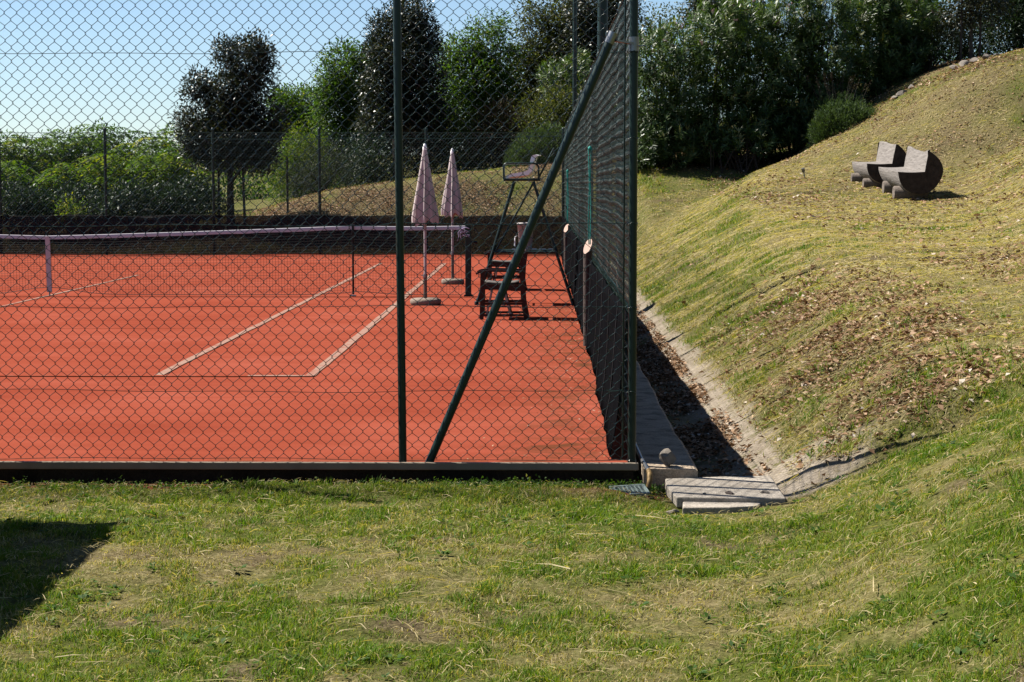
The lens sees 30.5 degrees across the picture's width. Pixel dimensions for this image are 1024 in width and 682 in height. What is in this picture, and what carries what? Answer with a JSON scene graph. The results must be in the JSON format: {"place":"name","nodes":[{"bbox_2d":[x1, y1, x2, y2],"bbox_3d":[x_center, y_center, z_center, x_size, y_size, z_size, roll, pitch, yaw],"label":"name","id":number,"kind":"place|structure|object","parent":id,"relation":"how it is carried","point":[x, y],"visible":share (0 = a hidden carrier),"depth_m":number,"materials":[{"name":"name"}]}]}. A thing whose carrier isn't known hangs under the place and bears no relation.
{"place":"outdoors","nodes":[
{"label":"outdoors","id":0,"kind":"place"},
{"bbox_2d":[0,49,1023,681],"bbox_3d":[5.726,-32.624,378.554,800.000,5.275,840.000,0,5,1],"label":"ground","id":1,"kind":"structure","parent":0,"point":[794,487],"depth_m":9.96,"materials":[{"name":"green plant"}]},
{"bbox_2d":[1,175,67,215],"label":"laurel shrub","id":2,"kind":"object","parent":1,"relation":"on","point":[19,200],"visible":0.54,"depth_m":47.96,"materials":[{"name":"green plant"}]},
{"bbox_2d":[0,128,73,210],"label":"sumac tree","id":3,"kind":"object","parent":1,"relation":"on","point":[13,152],"visible":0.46,"depth_m":53.74,"materials":[{"name":"green plant"}]},
{"bbox_2d":[1,159,98,210],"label":"sumac tree","id":4,"kind":"object","parent":1,"relation":"on","point":[40,179],"visible":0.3,"depth_m":50.74,"materials":[{"name":"green plant"}]},
{"bbox_2d":[13,124,124,175],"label":"sumac tree","id":5,"kind":"object","parent":1,"relation":"on","point":[67,145],"visible":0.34,"depth_m":54.62,"materials":[{"name":"green plant"}]},
{"bbox_2d":[51,192,87,214],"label":"young shrub","id":6,"kind":"object","parent":1,"relation":"on","point":[75,207],"visible":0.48,"depth_m":47.32,"materials":[{"name":"green plant"}]},
{"bbox_2d":[27,176,124,215],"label":"laurel shrub","id":7,"kind":"object","parent":1,"relation":"on","point":[77,195],"visible":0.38,"depth_m":47.96,"materials":[{"name":"green plant"}]},
{"bbox_2d":[39,149,147,201],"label":"sumac tree","id":8,"kind":"object","parent":1,"relation":"on","point":[91,179],"visible":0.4,"depth_m":51.11,"materials":[{"name":"green plant"}]},
{"bbox_2d":[80,191,117,215],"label":"young shrub","id":9,"kind":"object","parent":1,"relation":"on","point":[98,210],"visible":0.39,"depth_m":47.33,"materials":[{"name":"green plant"}]},
{"bbox_2d":[51,117,151,191],"bbox_3d":[-11.982,-5.055,55.960,3.541,3.268,3.198,0,5,1],"label":"sumac tree","id":10,"kind":"object","parent":1,"relation":"on","point":[111,138],"visible":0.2,"depth_m":55.73,"materials":[{"name":"green plant"}]},
{"bbox_2d":[90,172,177,215],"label":"laurel shrub","id":11,"kind":"object","parent":1,"relation":"on","point":[135,199],"visible":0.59,"depth_m":47.89,"materials":[{"name":"green plant"}]},
{"bbox_2d":[99,142,211,210],"bbox_3d":[-9.573,-4.225,50.826,3.602,2.367,2.728,0,5,1],"label":"sumac tree","id":12,"kind":"object","parent":1,"relation":"on","point":[158,172],"visible":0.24,"depth_m":50.67,"materials":[{"name":"green plant"}]},
{"bbox_2d":[110,120,234,214],"bbox_3d":[-10.011,-4.949,54.945,3.933,3.014,2.970,0,5,1],"label":"sumac tree","id":13,"kind":"object","parent":1,"relation":"on","point":[156,145],"visible":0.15,"depth_m":54.54,"materials":[{"name":"green plant"}]},
{"bbox_2d":[145,167,234,214],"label":"laurel shrub","id":14,"kind":"object","parent":1,"relation":"on","point":[191,200],"visible":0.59,"depth_m":47.95,"materials":[{"name":"green plant"}]},
{"bbox_2d":[217,171,219,214],"bbox_3d":[-7.545,-3.535,48.293,0.065,1.700,0.065,-2,5,-22],"label":"tree stake","id":15,"kind":"object","parent":1,"relation":"on","point":[218,184],"visible":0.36,"depth_m":48.23,"materials":[{"name":"brown wood"}]},
{"bbox_2d":[167,26,295,215],"bbox_3d":[-7.182,-5.284,47.773,3.282,5.445,2.498,0,5,1],"label":"holm oak","id":16,"kind":"object","parent":1,"relation":"on","point":[236,96],"visible":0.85,"depth_m":47.48,"materials":[{"name":"green plant"}]},
{"bbox_2d":[242,170,245,215],"bbox_3d":[-6.834,-3.511,47.883,0.107,1.702,0.070,0,5,1],"label":"tree stake","id":17,"kind":"object","parent":1,"relation":"on","point":[243,187],"visible":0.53,"depth_m":47.84,"materials":[{"name":"brown wood"}]},
{"bbox_2d":[0,127,563,254],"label":"chain link fence","id":18,"kind":"object","parent":1,"relation":"on","point":[319,132],"visible":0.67,"depth_m":44.25,"materials":[{"name":"green metal"}]},
{"bbox_2d":[0,215,561,254],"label":"windscreen","id":19,"kind":"object","parent":18,"relation":"attached to","point":[274,220],"visible":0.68,"depth_m":44.30,"materials":[{"name":"black fabric"}]},
{"bbox_2d":[246,113,341,206],"bbox_3d":[-6.188,-5.076,54.811,2.872,3.320,2.561,-3,5,-28],"label":"broadleaf tree","id":20,"kind":"object","parent":1,"relation":"on","point":[284,151],"visible":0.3,"depth_m":54.66,"materials":[{"name":"green plant"}]},
{"bbox_2d":[259,78,330,195],"bbox_3d":[-6.816,-6.372,59.828,2.934,4.116,2.514,0,5,1],"label":"broadleaf tree","id":21,"kind":"object","parent":1,"relation":"on","point":[299,109],"visible":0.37,"depth_m":59.33,"materials":[{"name":"green plant"}]},
{"bbox_2d":[0,253,627,461],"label":"clay court","id":22,"kind":"object","parent":1,"relation":"on","point":[276,384],"visible":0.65,"depth_m":17.63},
{"bbox_2d":[2,275,136,305],"bbox_3d":[-7.074,-0.697,28.638,0.073,0.001,12.800,0,5,1],"label":"court line","id":23,"kind":"object","parent":22,"relation":"on","point":[64,291],"visible":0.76,"depth_m":29.39,"materials":[{"name":"white paint"}]},
{"bbox_2d":[0,375,247,375],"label":"court line","id":24,"kind":"object","parent":22,"relation":"on","point":[123,375],"visible":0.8,"depth_m":16.73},
{"bbox_2d":[156,263,381,374],"bbox_3d":[-2.987,-0.682,28.467,0.091,0.001,23.450,0,5,1],"label":"court line","id":25,"kind":"object","parent":22,"relation":"on","point":[165,371],"visible":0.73,"depth_m":21.68,"materials":[{"name":"white paint"}]},
{"bbox_2d":[248,375,313,375],"bbox_3d":[-2.057,0.307,16.718,0.596,0.001,0.091,0,5,1],"label":"court line","id":26,"kind":"object","parent":22,"relation":"on","point":[281,375],"visible":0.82,"depth_m":16.71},
{"bbox_2d":[189,262,416,262],"bbox_3d":[-6.899,-1.696,40.479,10.803,0.001,0.076,0,5,1],"label":"court line","id":27,"kind":"object","parent":22,"relation":"on","point":[302,262],"visible":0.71,"depth_m":40.44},
{"bbox_2d":[351,224,355,295],"bbox_3d":[-2.415,-1.225,28.503,0.090,1.088,0.090,0,5,1],"label":"singles stick","id":28,"kind":"object","parent":22,"relation":"on","point":[353,260],"visible":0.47,"depth_m":28.48,"materials":[{"name":"black metal"}]},
{"bbox_2d":[306,263,445,374],"bbox_3d":[-1.617,-0.678,28.421,0.102,0.001,23.500,0,5,1],"label":"court line","id":29,"kind":"object","parent":22,"relation":"on","point":[349,342],"visible":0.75,"depth_m":21.11,"materials":[{"name":"white paint"}]},
{"bbox_2d":[410,144,440,304],"bbox_3d":[-1.226,-1.650,26.532,0.444,2.270,0.444,0,5,1],"label":"parasol","id":30,"kind":"object","parent":22,"relation":"on","point":[423,206],"visible":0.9,"depth_m":26.42,"materials":[{"name":"pink fabric"}]},
{"bbox_2d":[441,149,463,284],"bbox_3d":[-1.012,-2.119,31.909,0.397,2.300,0.394,0,5,1],"label":"parasol","id":31,"kind":"object","parent":22,"relation":"on","point":[447,206],"visible":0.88,"depth_m":31.80,"materials":[{"name":"pink fabric"}]},
{"bbox_2d":[464,225,476,295],"bbox_3d":[-0.630,-1.212,28.497,0.200,1.106,0.130,0,5,1],"label":"net post","id":32,"kind":"object","parent":22,"relation":"on","point":[468,241],"visible":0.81,"depth_m":28.45,"materials":[{"name":"black metal"}]},
{"bbox_2d":[0,226,469,294],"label":"tennis net","id":33,"kind":"object","parent":32,"relation":"attached to","point":[47,240],"visible":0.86,"depth_m":28.55,"materials":[{"name":"fabric"}]},
{"bbox_2d":[476,249,528,319],"bbox_3d":[-0.118,-0.727,23.928,0.677,0.880,0.590,0,5,1],"label":"armchair","id":34,"kind":"object","parent":22,"relation":"on","point":[514,283],"visible":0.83,"depth_m":23.67,"materials":[{"name":"brown wood"}]},
{"bbox_2d":[484,250,526,289],"bbox_3d":[-0.105,-1.270,30.356,0.677,0.880,0.590,0,5,-3],"label":"armchair","id":35,"kind":"object","parent":22,"relation":"on","point":[497,263],"visible":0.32,"depth_m":30.10,"materials":[{"name":"brown wood"}]},
{"bbox_2d":[474,148,573,304],"bbox_3d":[0.186,-1.639,26.757,1.425,2.223,0.757,0,5,1],"label":"umpire chair","id":36,"kind":"object","parent":22,"relation":"on","point":[528,172],"visible":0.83,"depth_m":26.47,"materials":[{"name":"green paint"}]},
{"bbox_2d":[514,222,532,248],"bbox_3d":[0.194,-1.502,26.769,0.247,0.378,0.248,4,6,36],"label":"bin","id":37,"kind":"object","parent":36,"relation":"on","point":[520,233],"visible":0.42,"depth_m":26.70,"materials":[{"name":"white plastic"}]},
{"bbox_2d":[452,308,616,458],"bbox_3d":[-0.121,0.129,18.815,1.852,0.013,14.476,0,5,1],"label":"court debris","id":38,"kind":"object","parent":22,"relation":"on","point":[555,367],"visible":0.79,"depth_m":17.09,"materials":[{"name":"orange plant"}]},
{"bbox_2d":[564,224,568,272],"bbox_3d":[1.042,-1.776,35.967,0.103,0.934,0.101,0,5,1],"label":"timber post","id":39,"kind":"object","parent":22,"relation":"on","point":[565,234],"visible":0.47,"depth_m":35.93,"materials":[{"name":"brown wood"}]},
{"bbox_2d":[583,239,591,345],"bbox_3d":[0.798,-0.514,19.817,0.093,1.134,0.091,0,5,1],"label":"timber post","id":40,"kind":"object","parent":22,"relation":"on","point":[588,255],"visible":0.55,"depth_m":19.78,"materials":[{"name":"brown wood"}]},
{"bbox_2d":[0,461,638,484],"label":"edging board","id":41,"kind":"object","parent":1,"relation":"on","point":[133,471],"visible":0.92,"depth_m":11.49,"materials":[{"name":"concrete"}]},
{"bbox_2d":[0,0,644,471],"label":"chain link fence","id":42,"kind":"object","parent":41,"relation":"on","point":[574,122],"visible":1,"depth_m":11.47,"materials":[{"name":"green metal"}]},
{"bbox_2d":[275,136,364,200],"bbox_3d":[-5.258,-4.697,51.262,2.635,2.259,2.785,0,5,1],"label":"brush shrub","id":43,"kind":"object","parent":1,"relation":"on","point":[329,183],"visible":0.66,"depth_m":51.20,"materials":[{"name":"green plant"}]},
{"bbox_2d":[300,35,385,183],"bbox_3d":[-4.818,-6.723,55.735,2.905,4.657,2.345,2,5,22],"label":"broadleaf tree","id":44,"kind":"object","parent":1,"relation":"on","point":[341,89],"visible":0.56,"depth_m":55.28,"materials":[{"name":"green plant"}]},
{"bbox_2d":[332,120,417,186],"bbox_3d":[-3.982,-5.042,52.780,2.745,2.362,2.438,0,5,1],"label":"brush shrub","id":45,"kind":"object","parent":1,"relation":"on","point":[373,166],"visible":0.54,"depth_m":52.52,"materials":[{"name":"green plant"}]},
{"bbox_2d":[393,139,394,180],"bbox_3d":[-3.291,-4.955,52.324,0.065,1.350,0.065,-2,5,-22],"label":"tree stake","id":46,"kind":"object","parent":1,"relation":"on","point":[394,160],"visible":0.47,"depth_m":52.29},
{"bbox_2d":[348,0,464,176],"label":"holm oak","id":47,"kind":"object","parent":1,"relation":"on","point":[422,82],"visible":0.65,"depth_m":53.19,"materials":[{"name":"green plant"}]},
{"bbox_2d":[387,112,470,177],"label":"brush shrub","id":48,"kind":"object","parent":1,"relation":"on","point":[432,164],"visible":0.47,"depth_m":52.85,"materials":[{"name":"green plant"}]},
{"bbox_2d":[428,96,505,172],"bbox_3d":[-1.308,-5.644,53.229,2.534,2.581,2.534,1,5,12],"label":"brush shrub","id":49,"kind":"object","parent":1,"relation":"on","point":[459,121],"visible":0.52,"depth_m":52.89,"materials":[{"name":"green plant"}]},
{"bbox_2d":[433,6,535,167],"bbox_3d":[-1.061,-7.526,56.680,3.670,5.074,3.122,0,5,1],"label":"broadleaf tree","id":50,"kind":"object","parent":1,"relation":"on","point":[478,75],"visible":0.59,"depth_m":56.14,"materials":[{"name":"green plant"}]},
{"bbox_2d":[456,92,538,169],"bbox_3d":[-0.336,-5.687,52.764,2.567,2.677,2.574,0,5,1],"label":"brush shrub","id":51,"kind":"object","parent":1,"relation":"on","point":[508,140],"visible":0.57,"depth_m":52.35,"materials":[{"name":"green plant"}]},
{"bbox_2d":[1,11,1006,200],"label":"woodland","id":52,"kind":"object","parent":1,"relation":"on","point":[253,193],"depth_m":65.64,"materials":[{"name":"green plant"}]},
{"bbox_2d":[0,48,1023,681],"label":"straw","id":53,"kind":"object","parent":1,"relation":"on","point":[870,236],"visible":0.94,"depth_m":15.36,"materials":[{"name":"beige plant"}]},
{"bbox_2d":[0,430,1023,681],"bbox_3d":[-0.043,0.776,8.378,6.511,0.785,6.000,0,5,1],"label":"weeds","id":54,"kind":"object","parent":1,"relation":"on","point":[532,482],"visible":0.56,"depth_m":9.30,"materials":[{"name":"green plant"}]},
{"bbox_2d":[32,48,1023,675],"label":"leaf litter","id":55,"kind":"object","parent":1,"relation":"on","point":[654,370],"visible":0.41,"depth_m":16.07,"materials":[{"name":"brown plant"}]},
{"bbox_2d":[286,156,288,212],"bbox_3d":[-5.810,-3.946,48.533,0.055,1.650,0.055,2,5,23],"label":"tree stake","id":56,"kind":"object","parent":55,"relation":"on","point":[287,195],"visible":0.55,"depth_m":48.52,"materials":[{"name":"brown wood"}]},
{"bbox_2d":[502,120,563,167],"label":"rosemary bush","id":57,"kind":"object","parent":1,"relation":"on","point":[523,151],"visible":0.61,"depth_m":50.34,"materials":[{"name":"green plant"}]},
{"bbox_2d":[496,0,596,131],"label":"broadleaf tree","id":58,"kind":"object","parent":1,"relation":"on","point":[547,26],"visible":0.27,"depth_m":56.99,"materials":[{"name":"green plant"}]},
{"bbox_2d":[507,74,585,147],"bbox_3d":[1.128,-6.132,52.184,2.705,2.581,2.514,0,5,1],"label":"brush shrub","id":59,"kind":"object","parent":1,"relation":"on","point":[552,117],"visible":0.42,"depth_m":51.88,"materials":[{"name":"green plant"}]},
{"bbox_2d":[533,46,596,120],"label":"oleander shrub","id":60,"kind":"object","parent":1,"relation":"on","point":[580,62],"visible":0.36,"depth_m":53.56,"materials":[{"name":"green plant"}]},
{"bbox_2d":[564,0,629,445],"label":"chain link fence","id":61,"kind":"object","parent":1,"relation":"on","point":[603,173],"visible":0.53,"depth_m":15.97,"materials":[{"name":"green metal"}]},
{"bbox_2d":[566,169,568,221],"bbox_3d":[1.051,-2.748,35.483,0.048,0.997,0.158,0,5,1],"label":"rope","id":62,"kind":"object","parent":61,"relation":"hanging from","point":[567,171],"visible":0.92,"depth_m":35.44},
{"bbox_2d":[588,146,591,244],"bbox_3d":[0.810,-1.518,19.532,0.048,1.026,0.153,0,5,1],"label":"rope","id":63,"kind":"object","parent":61,"relation":"hanging from","point":[589,148],"visible":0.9,"depth_m":19.52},
{"bbox_2d":[560,216,626,456],"bbox_3d":[0.905,-1.108,27.815,0.116,0.950,32.400,0,5,1],"label":"windscreen","id":64,"kind":"object","parent":61,"relation":"attached to","point":[603,324],"visible":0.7,"depth_m":15.20,"materials":[{"name":"black fabric"}]},
{"bbox_2d":[554,77,650,154],"bbox_3d":[2.492,-5.993,52.743,3.304,2.908,2.667,0,5,1],"label":"brush shrub","id":65,"kind":"object","parent":1,"relation":"on","point":[578,88],"visible":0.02,"depth_m":52.28,"materials":[{"name":"green plant"}]},
{"bbox_2d":[550,0,655,102],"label":"broadleaf tree","id":66,"kind":"object","parent":1,"relation":"on","point":[585,26],"visible":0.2,"depth_m":55.95,"materials":[{"name":"green plant"}]},
{"bbox_2d":[609,484,649,495],"bbox_3d":[0.685,0.881,11.034,0.224,0.017,0.204,-3,11,-6],"label":"drain grate","id":67,"kind":"object","parent":1,"relation":"on","point":[634,489],"visible":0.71,"depth_m":11.05,"materials":[{"name":"grey metal"}]},
{"bbox_2d":[636,443,652,488],"bbox_3d":[0.826,0.781,12.087,0.064,0.180,1.821,0,5,1],"label":"water pipe","id":68,"kind":"object","parent":1,"relation":"on","point":[649,473],"visible":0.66,"depth_m":11.28,"materials":[{"name":"metal"}]},
{"bbox_2d":[638,1,689,94],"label":"broadleaf tree","id":69,"kind":"object","parent":1,"relation":"on","point":[660,18],"visible":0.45,"depth_m":55.29,"materials":[{"name":"green plant"}]},
{"bbox_2d":[615,14,727,170],"bbox_3d":[3.958,-6.169,47.074,2.931,4.112,2.765,0,5,1],"label":"oleander shrub","id":70,"kind":"object","parent":1,"relation":"on","point":[666,137],"visible":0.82,"depth_m":46.44,"materials":[{"name":"green plant"}]},
{"bbox_2d":[666,509,679,514],"bbox_3d":[0.899,0.960,10.511,0.080,0.034,0.044,-4,12,-5],"label":"pebble","id":71,"kind":"object","parent":1,"relation":"on","point":[672,511],"visible":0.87,"depth_m":10.50,"materials":[{"name":"stone"}]},
{"bbox_2d":[673,0,767,124],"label":"broadleaf tree","id":72,"kind":"object","parent":1,"relation":"on","point":[695,7],"visible":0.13,"depth_m":58.95,"materials":[{"name":"green plant"}]},
{"bbox_2d":[665,476,785,513],"bbox_3d":[1.247,0.919,11.018,0.665,0.107,0.998,0,5,1],"label":"concrete slab","id":73,"kind":"object","parent":1,"relation":"on","point":[687,495],"depth_m":10.84,"materials":[{"name":"grey concrete"}]},
{"bbox_2d":[677,0,798,165],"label":"oleander shrub","id":74,"kind":"object","parent":1,"relation":"on","point":[745,97],"visible":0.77,"depth_m":46.63,"materials":[{"name":"green plant"}]},
{"bbox_2d":[707,119,777,173],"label":"oleander shrub","id":75,"kind":"object","parent":1,"relation":"on","point":[753,152],"visible":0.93,"depth_m":46.15,"materials":[{"name":"green plant"}]},
{"bbox_2d":[747,0,872,159],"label":"oleander shrub","id":76,"kind":"object","parent":1,"relation":"on","point":[805,55],"visible":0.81,"depth_m":46.87,"materials":[{"name":"green plant"}]},
{"bbox_2d":[806,72,870,113],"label":"lavender bush","id":77,"kind":"object","parent":1,"relation":"on","point":[841,96],"visible":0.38,"depth_m":45.76,"materials":[{"name":"green plant"}]},
{"bbox_2d":[805,99,878,147],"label":"rosemary bush","id":78,"kind":"object","parent":1,"relation":"on","point":[839,118],"visible":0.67,"depth_m":44.58,"materials":[{"name":"green plant"}]},
{"bbox_2d":[850,141,905,187],"bbox_3d":[7.370,-3.557,37.778,0.914,0.963,1.800,0,5,1],"label":"log bench","id":79,"kind":"object","parent":1,"relation":"on","point":[867,174],"visible":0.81,"depth_m":37.22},
{"bbox_2d":[828,0,947,98],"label":"oleander shrub","id":80,"kind":"object","parent":1,"relation":"on","point":[893,54],"visible":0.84,"depth_m":47.85,"materials":[{"name":"green plant"}]},
{"bbox_2d":[839,0,953,56],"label":"broadleaf tree","id":81,"kind":"object","parent":1,"relation":"on","point":[939,5],"visible":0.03,"depth_m":53.91,"materials":[{"name":"green plant"}]},
{"bbox_2d":[896,90,906,95],"bbox_3d":[9.448,-6.001,45.418,0.322,0.161,0.183,-4,6,-39],"label":"edging stone","id":82,"kind":"object","parent":1,"relation":"on","point":[901,92],"visible":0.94,"depth_m":45.37,"materials":[{"name":"stone"}]},
{"bbox_2d":[879,146,942,199],"bbox_3d":[7.529,-3.191,35.498,0.841,1.032,2.000,0,5,1],"label":"log bench","id":83,"kind":"object","parent":1,"relation":"on","point":[919,174],"visible":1,"depth_m":34.71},
{"bbox_2d":[906,15,959,70],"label":"pine shrub","id":84,"kind":"object","parent":1,"relation":"on","point":[929,67],"visible":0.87,"depth_m":47.83,"materials":[{"name":"green plant"}]},
{"bbox_2d":[959,0,962,61],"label":"tree stake","id":85,"kind":"object","parent":1,"relation":"on","point":[961,30],"visible":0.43,"depth_m":47.52,"materials":[{"name":"brown wood"}]},
{"bbox_2d":[917,2,1011,63],"bbox_3d":[12.137,-8.124,50.295,2.987,1.999,2.086,0,5,1],"label":"brush shrub","id":86,"kind":"object","parent":1,"relation":"on","point":[965,50],"visible":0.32,"depth_m":50.08,"materials":[{"name":"green plant"}]},
{"bbox_2d":[959,60,969,66],"bbox_3d":[10.955,-6.695,45.449,0.270,0.194,0.383,16,29,32],"label":"edging stone","id":87,"kind":"object","parent":1,"relation":"on","point":[962,63],"visible":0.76,"depth_m":45.38,"materials":[{"name":"stone"}]},
{"bbox_2d":[969,57,978,62],"bbox_3d":[11.178,-6.770,45.324,0.252,0.163,0.186,2,5,24],"label":"edging stone","id":88,"kind":"object","parent":1,"relation":"on","point":[974,59],"visible":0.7,"depth_m":45.28,"materials":[{"name":"stone"}]},
{"bbox_2d":[932,0,1021,58],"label":"holm oak","id":89,"kind":"object","parent":1,"relation":"on","point":[970,14],"visible":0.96,"depth_m":47.64,"materials":[{"name":"green plant"}]},
{"bbox_2d":[979,1,981,55],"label":"tree stake","id":90,"kind":"object","parent":1,"relation":"on","point":[980,26],"visible":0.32,"depth_m":47.61,"materials":[{"name":"brown wood"}]},
{"bbox_2d":[982,54,990,58],"bbox_3d":[11.435,-6.840,45.201,0.194,0.174,0.284,4,6,37],"label":"edging stone","id":91,"kind":"object","parent":1,"relation":"on","point":[984,56],"visible":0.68,"depth_m":45.14,"materials":[{"name":"stone"}]},
{"bbox_2d":[974,0,1023,54],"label":"brush shrub","id":92,"kind":"object","parent":1,"relation":"on","point":[1015,29],"visible":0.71,"depth_m":49.09,"materials":[{"name":"green plant"}]},
{"bbox_2d":[983,0,1023,45],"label":"broadleaf tree","id":93,"kind":"object","parent":1,"relation":"on","point":[1007,9],"visible":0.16,"depth_m":49.88,"materials":[{"name":"green plant"}]},
{"bbox_2d":[0,0,1023,154],"label":"sky","id":94,"kind":"structure","parent":0,"point":[179,33],"materials":[{"name":"blue"}]},
{"bbox_2d":[624,342,697,488],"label":"path","id":95,"kind":"structure","parent":0,"point":[656,435],"depth_m":12.70,"materials":[{"name":"concrete"}]},
{"bbox_2d":[573,0,576,104],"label":"light pole","id":96,"kind":"object","parent":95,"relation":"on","point":[575,52],"visible":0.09,"depth_m":38.19,"materials":[{"name":"green metal"}]},
{"bbox_2d":[597,0,607,275],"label":"light pole","id":97,"kind":"object","parent":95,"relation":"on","point":[603,18],"visible":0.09,"depth_m":21.12,"materials":[{"name":"metal"}]},
{"bbox_2d":[659,448,675,466],"bbox_3d":[0.957,0.717,11.530,0.102,0.116,0.090,-2,5,-18],"label":"rock","id":98,"kind":"object","parent":95,"relation":"on","point":[667,457],"visible":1,"depth_m":11.50,"materials":[{"name":"stone"}]}
]}

